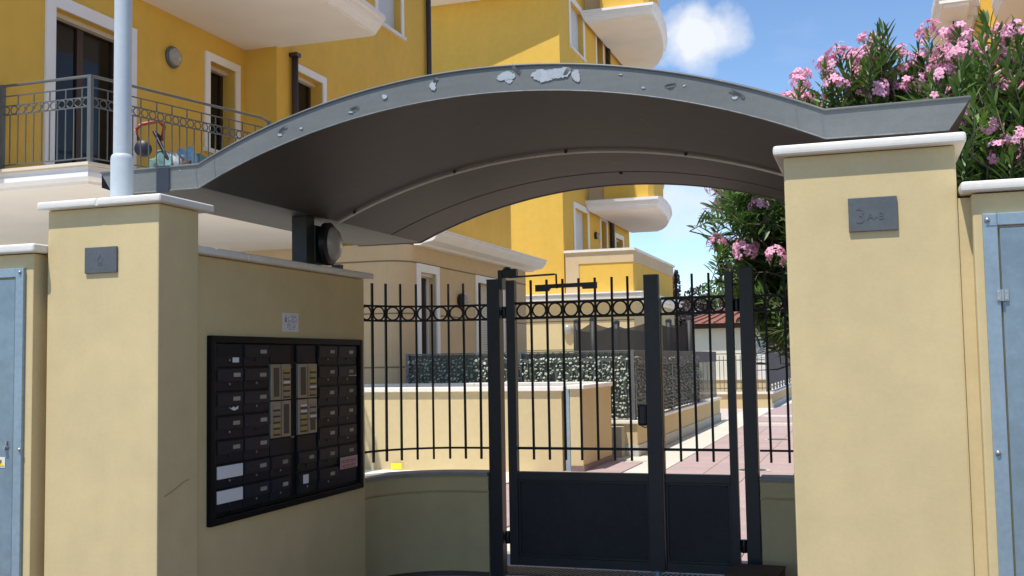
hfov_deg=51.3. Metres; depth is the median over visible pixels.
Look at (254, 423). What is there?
mailbox door
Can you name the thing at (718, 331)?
house
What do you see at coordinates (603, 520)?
gate leaf
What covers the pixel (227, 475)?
mailbox door
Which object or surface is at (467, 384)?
coping
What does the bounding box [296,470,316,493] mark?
mailbox door
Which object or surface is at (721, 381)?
garden wall
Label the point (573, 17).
window
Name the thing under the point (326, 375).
mailbox door
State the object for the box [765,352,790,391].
screened railing
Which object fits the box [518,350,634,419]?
garden railing
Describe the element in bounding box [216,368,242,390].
mailbox door
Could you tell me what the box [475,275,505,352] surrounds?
french window
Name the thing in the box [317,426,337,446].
mailbox door
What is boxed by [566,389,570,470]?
steel post
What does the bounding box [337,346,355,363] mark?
mailbox door
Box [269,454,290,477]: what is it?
mailbox door
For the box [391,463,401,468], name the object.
yellow notice
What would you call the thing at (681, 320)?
tree
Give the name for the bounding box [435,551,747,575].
entrance floor
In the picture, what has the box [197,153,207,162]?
cloth bag
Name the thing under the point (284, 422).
mailbox bank
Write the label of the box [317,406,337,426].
mailbox door
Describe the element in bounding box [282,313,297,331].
paper notice
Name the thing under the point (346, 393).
mailbox door
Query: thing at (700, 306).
tree
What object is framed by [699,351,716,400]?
open railing
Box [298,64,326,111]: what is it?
window
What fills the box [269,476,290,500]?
mailbox door
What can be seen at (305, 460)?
mailbox door
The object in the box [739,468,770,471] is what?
drain cover
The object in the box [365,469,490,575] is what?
wall
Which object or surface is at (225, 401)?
mailbox door
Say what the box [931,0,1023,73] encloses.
apartment building
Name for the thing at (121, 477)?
gate pillar
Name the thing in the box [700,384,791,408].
garden wall
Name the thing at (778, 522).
wall
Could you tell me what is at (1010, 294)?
meter cabinet
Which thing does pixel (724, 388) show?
open railing
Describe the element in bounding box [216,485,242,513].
mailbox door
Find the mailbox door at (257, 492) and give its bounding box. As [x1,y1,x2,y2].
[242,480,269,506]
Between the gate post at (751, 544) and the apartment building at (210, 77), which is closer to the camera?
the gate post at (751, 544)
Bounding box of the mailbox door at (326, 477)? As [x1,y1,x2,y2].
[317,466,337,488]
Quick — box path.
[506,403,793,560]
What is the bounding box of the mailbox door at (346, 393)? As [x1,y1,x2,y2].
[337,385,355,403]
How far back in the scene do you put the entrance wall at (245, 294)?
6.06 m
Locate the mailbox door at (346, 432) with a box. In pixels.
[337,423,356,443]
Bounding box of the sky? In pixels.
[629,0,934,307]
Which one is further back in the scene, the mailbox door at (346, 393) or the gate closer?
the gate closer
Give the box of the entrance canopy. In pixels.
[100,63,970,263]
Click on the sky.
(753, 43)
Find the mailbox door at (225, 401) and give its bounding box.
[216,391,242,414]
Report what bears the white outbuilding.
on the path
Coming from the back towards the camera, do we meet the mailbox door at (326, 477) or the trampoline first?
the trampoline
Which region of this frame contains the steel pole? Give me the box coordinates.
[110,0,133,196]
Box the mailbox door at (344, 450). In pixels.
[337,442,356,463]
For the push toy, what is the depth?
13.58 m
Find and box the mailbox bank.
[207,335,363,527]
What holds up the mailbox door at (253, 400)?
in the mailbox bank
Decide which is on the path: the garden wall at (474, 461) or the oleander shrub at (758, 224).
the oleander shrub at (758, 224)
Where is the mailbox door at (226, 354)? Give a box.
[216,344,241,366]
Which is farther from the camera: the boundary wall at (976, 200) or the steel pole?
the steel pole
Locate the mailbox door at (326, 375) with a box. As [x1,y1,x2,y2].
[317,366,337,384]
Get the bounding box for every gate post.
[486,279,509,575]
[733,266,762,564]
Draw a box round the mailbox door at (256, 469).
[242,457,269,483]
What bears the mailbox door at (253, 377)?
in the mailbox bank
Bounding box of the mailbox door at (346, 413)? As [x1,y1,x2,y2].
[337,404,355,423]
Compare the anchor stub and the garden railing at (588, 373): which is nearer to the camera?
the anchor stub
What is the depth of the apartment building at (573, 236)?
35.48 m
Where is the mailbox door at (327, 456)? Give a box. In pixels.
[317,446,337,467]
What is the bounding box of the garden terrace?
[365,469,508,482]
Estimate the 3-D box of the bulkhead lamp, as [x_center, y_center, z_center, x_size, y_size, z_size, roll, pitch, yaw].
[-1.167,-0.276,6.722,0.189,0.268,0.271,-2,-4,18]
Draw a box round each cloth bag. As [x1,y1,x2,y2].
[149,150,170,166]
[168,152,181,164]
[176,146,197,163]
[177,153,190,164]
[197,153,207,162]
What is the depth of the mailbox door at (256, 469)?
5.77 m
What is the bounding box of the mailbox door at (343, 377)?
[337,365,355,383]
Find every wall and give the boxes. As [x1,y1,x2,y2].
[0,243,47,575]
[197,245,373,575]
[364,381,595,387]
[364,386,565,471]
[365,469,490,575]
[566,382,613,471]
[611,397,721,457]
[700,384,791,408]
[702,377,765,391]
[760,474,797,575]
[957,178,1023,575]
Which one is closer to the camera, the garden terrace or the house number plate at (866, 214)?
the house number plate at (866, 214)
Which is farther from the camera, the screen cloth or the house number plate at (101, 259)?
the screen cloth
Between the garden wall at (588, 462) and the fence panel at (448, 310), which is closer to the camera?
the fence panel at (448, 310)
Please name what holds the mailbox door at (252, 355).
in the mailbox bank
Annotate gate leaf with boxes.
[506,274,666,575]
[659,271,741,574]
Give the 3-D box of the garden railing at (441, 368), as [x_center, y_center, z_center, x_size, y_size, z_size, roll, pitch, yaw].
[-0.909,1.455,18.378,2.045,0.667,0.134,-2,-4,18]
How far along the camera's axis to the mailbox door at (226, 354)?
5.57 m
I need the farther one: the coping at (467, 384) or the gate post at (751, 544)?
the coping at (467, 384)
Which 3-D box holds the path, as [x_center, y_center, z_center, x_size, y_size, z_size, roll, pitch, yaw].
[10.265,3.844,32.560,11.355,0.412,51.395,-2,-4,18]
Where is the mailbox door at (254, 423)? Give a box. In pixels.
[242,412,269,435]
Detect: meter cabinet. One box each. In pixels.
[0,268,25,575]
[982,211,1023,575]
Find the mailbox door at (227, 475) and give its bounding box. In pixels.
[216,462,242,488]
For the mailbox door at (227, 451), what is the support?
in the mailbox bank
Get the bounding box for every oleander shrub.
[686,18,996,370]
[894,7,1023,187]
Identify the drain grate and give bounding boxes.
[507,566,717,575]
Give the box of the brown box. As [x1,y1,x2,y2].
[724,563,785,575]
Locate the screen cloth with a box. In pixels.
[635,351,715,364]
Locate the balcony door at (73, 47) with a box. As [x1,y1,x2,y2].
[43,0,136,168]
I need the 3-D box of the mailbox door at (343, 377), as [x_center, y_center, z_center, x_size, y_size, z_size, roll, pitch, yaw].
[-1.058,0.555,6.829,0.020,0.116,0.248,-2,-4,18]
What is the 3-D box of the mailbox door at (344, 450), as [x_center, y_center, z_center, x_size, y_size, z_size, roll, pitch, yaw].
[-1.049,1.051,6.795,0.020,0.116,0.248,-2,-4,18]
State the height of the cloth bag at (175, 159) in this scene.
0.396 m
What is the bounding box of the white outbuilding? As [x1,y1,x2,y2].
[756,341,790,387]
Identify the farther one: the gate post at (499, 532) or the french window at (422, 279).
the french window at (422, 279)
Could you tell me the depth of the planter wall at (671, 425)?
20.46 m
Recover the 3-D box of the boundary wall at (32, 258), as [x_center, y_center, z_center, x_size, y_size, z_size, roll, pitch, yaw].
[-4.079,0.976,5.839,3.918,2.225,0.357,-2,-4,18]
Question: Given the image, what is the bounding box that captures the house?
[679,308,760,377]
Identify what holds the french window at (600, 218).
in the apartment building at (573, 236)
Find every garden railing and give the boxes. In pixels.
[405,352,506,382]
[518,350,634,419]
[634,350,701,419]
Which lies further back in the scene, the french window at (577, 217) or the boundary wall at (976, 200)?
the french window at (577, 217)
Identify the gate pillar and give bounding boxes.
[37,193,213,575]
[773,132,974,575]
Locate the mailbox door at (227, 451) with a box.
[216,438,242,464]
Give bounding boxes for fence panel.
[364,283,488,462]
[754,270,792,462]
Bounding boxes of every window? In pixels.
[203,50,240,153]
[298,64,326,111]
[375,0,406,40]
[416,263,440,355]
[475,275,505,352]
[568,0,586,62]
[573,201,589,249]
[595,34,604,63]
[599,217,607,248]
[615,232,623,247]
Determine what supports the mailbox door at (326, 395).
in the mailbox bank
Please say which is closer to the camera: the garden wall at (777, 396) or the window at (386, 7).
the window at (386, 7)
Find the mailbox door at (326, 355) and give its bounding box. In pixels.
[317,346,336,364]
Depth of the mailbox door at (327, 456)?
6.53 m
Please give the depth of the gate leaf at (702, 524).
7.52 m
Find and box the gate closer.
[498,267,596,291]
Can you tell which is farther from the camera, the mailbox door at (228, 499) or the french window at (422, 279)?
the french window at (422, 279)
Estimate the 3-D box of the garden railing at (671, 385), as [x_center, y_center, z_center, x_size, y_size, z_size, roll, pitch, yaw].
[3.170,1.822,21.026,0.136,1.166,7.203,-2,-4,18]
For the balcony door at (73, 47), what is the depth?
14.47 m
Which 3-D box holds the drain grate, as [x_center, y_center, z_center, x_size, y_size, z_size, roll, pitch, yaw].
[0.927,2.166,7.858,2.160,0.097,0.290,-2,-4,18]
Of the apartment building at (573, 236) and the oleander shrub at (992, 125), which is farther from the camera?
the apartment building at (573, 236)
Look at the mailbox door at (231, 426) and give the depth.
5.55 m
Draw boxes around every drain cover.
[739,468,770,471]
[764,438,791,440]
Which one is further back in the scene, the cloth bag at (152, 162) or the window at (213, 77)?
the window at (213, 77)
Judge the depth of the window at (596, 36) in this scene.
39.42 m
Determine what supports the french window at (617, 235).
in the apartment building at (573, 236)
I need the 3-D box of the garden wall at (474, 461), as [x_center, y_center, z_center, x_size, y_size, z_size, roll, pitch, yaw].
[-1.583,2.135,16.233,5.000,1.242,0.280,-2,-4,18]
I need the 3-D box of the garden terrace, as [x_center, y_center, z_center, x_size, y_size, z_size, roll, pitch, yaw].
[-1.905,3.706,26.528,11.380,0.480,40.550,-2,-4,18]
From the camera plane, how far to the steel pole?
5.28 m
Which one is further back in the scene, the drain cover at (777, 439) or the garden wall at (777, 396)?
the garden wall at (777, 396)
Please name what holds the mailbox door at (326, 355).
in the mailbox bank
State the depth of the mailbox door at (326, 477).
6.52 m
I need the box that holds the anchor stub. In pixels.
[332,264,342,268]
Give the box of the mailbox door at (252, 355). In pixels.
[242,344,268,365]
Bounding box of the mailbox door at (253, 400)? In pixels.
[242,390,268,412]
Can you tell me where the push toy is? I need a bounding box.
[134,119,168,159]
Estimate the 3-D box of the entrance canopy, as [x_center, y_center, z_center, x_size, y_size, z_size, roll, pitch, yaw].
[0.283,-0.565,6.273,4.224,0.772,2.851,-2,-4,18]
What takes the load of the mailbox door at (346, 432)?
in the mailbox bank
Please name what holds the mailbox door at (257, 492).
in the mailbox bank
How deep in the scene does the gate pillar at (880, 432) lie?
3.96 m
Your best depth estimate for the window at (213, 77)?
17.61 m
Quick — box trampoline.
[573,316,692,352]
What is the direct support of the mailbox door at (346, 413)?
in the mailbox bank
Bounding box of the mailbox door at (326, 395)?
[317,386,337,405]
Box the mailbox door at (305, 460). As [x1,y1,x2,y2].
[296,449,316,471]
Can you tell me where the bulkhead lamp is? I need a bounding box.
[314,223,342,265]
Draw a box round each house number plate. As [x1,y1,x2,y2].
[85,246,117,273]
[848,196,897,231]
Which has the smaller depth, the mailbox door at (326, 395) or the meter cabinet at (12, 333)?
the meter cabinet at (12, 333)
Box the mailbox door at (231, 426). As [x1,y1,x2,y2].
[216,415,242,439]
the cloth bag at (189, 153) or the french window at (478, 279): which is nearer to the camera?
the cloth bag at (189, 153)
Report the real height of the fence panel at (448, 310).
1.338 m
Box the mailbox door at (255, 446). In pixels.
[242,435,269,459]
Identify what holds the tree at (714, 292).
on the ground
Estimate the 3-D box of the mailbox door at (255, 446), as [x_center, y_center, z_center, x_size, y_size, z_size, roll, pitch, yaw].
[-1.389,0.864,5.797,0.020,0.117,0.255,-2,-4,18]
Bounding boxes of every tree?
[673,269,685,326]
[683,285,713,316]
[684,298,724,316]
[696,276,736,309]
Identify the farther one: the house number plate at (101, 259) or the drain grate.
the drain grate
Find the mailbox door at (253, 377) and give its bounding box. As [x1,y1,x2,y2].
[242,367,268,389]
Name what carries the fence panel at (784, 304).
attached to the gate post at (751, 544)
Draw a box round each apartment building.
[0,0,546,383]
[431,0,683,353]
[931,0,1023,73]
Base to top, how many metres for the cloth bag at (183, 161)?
0.439 m
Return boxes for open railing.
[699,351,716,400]
[703,353,764,390]
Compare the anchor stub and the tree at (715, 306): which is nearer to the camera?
the anchor stub

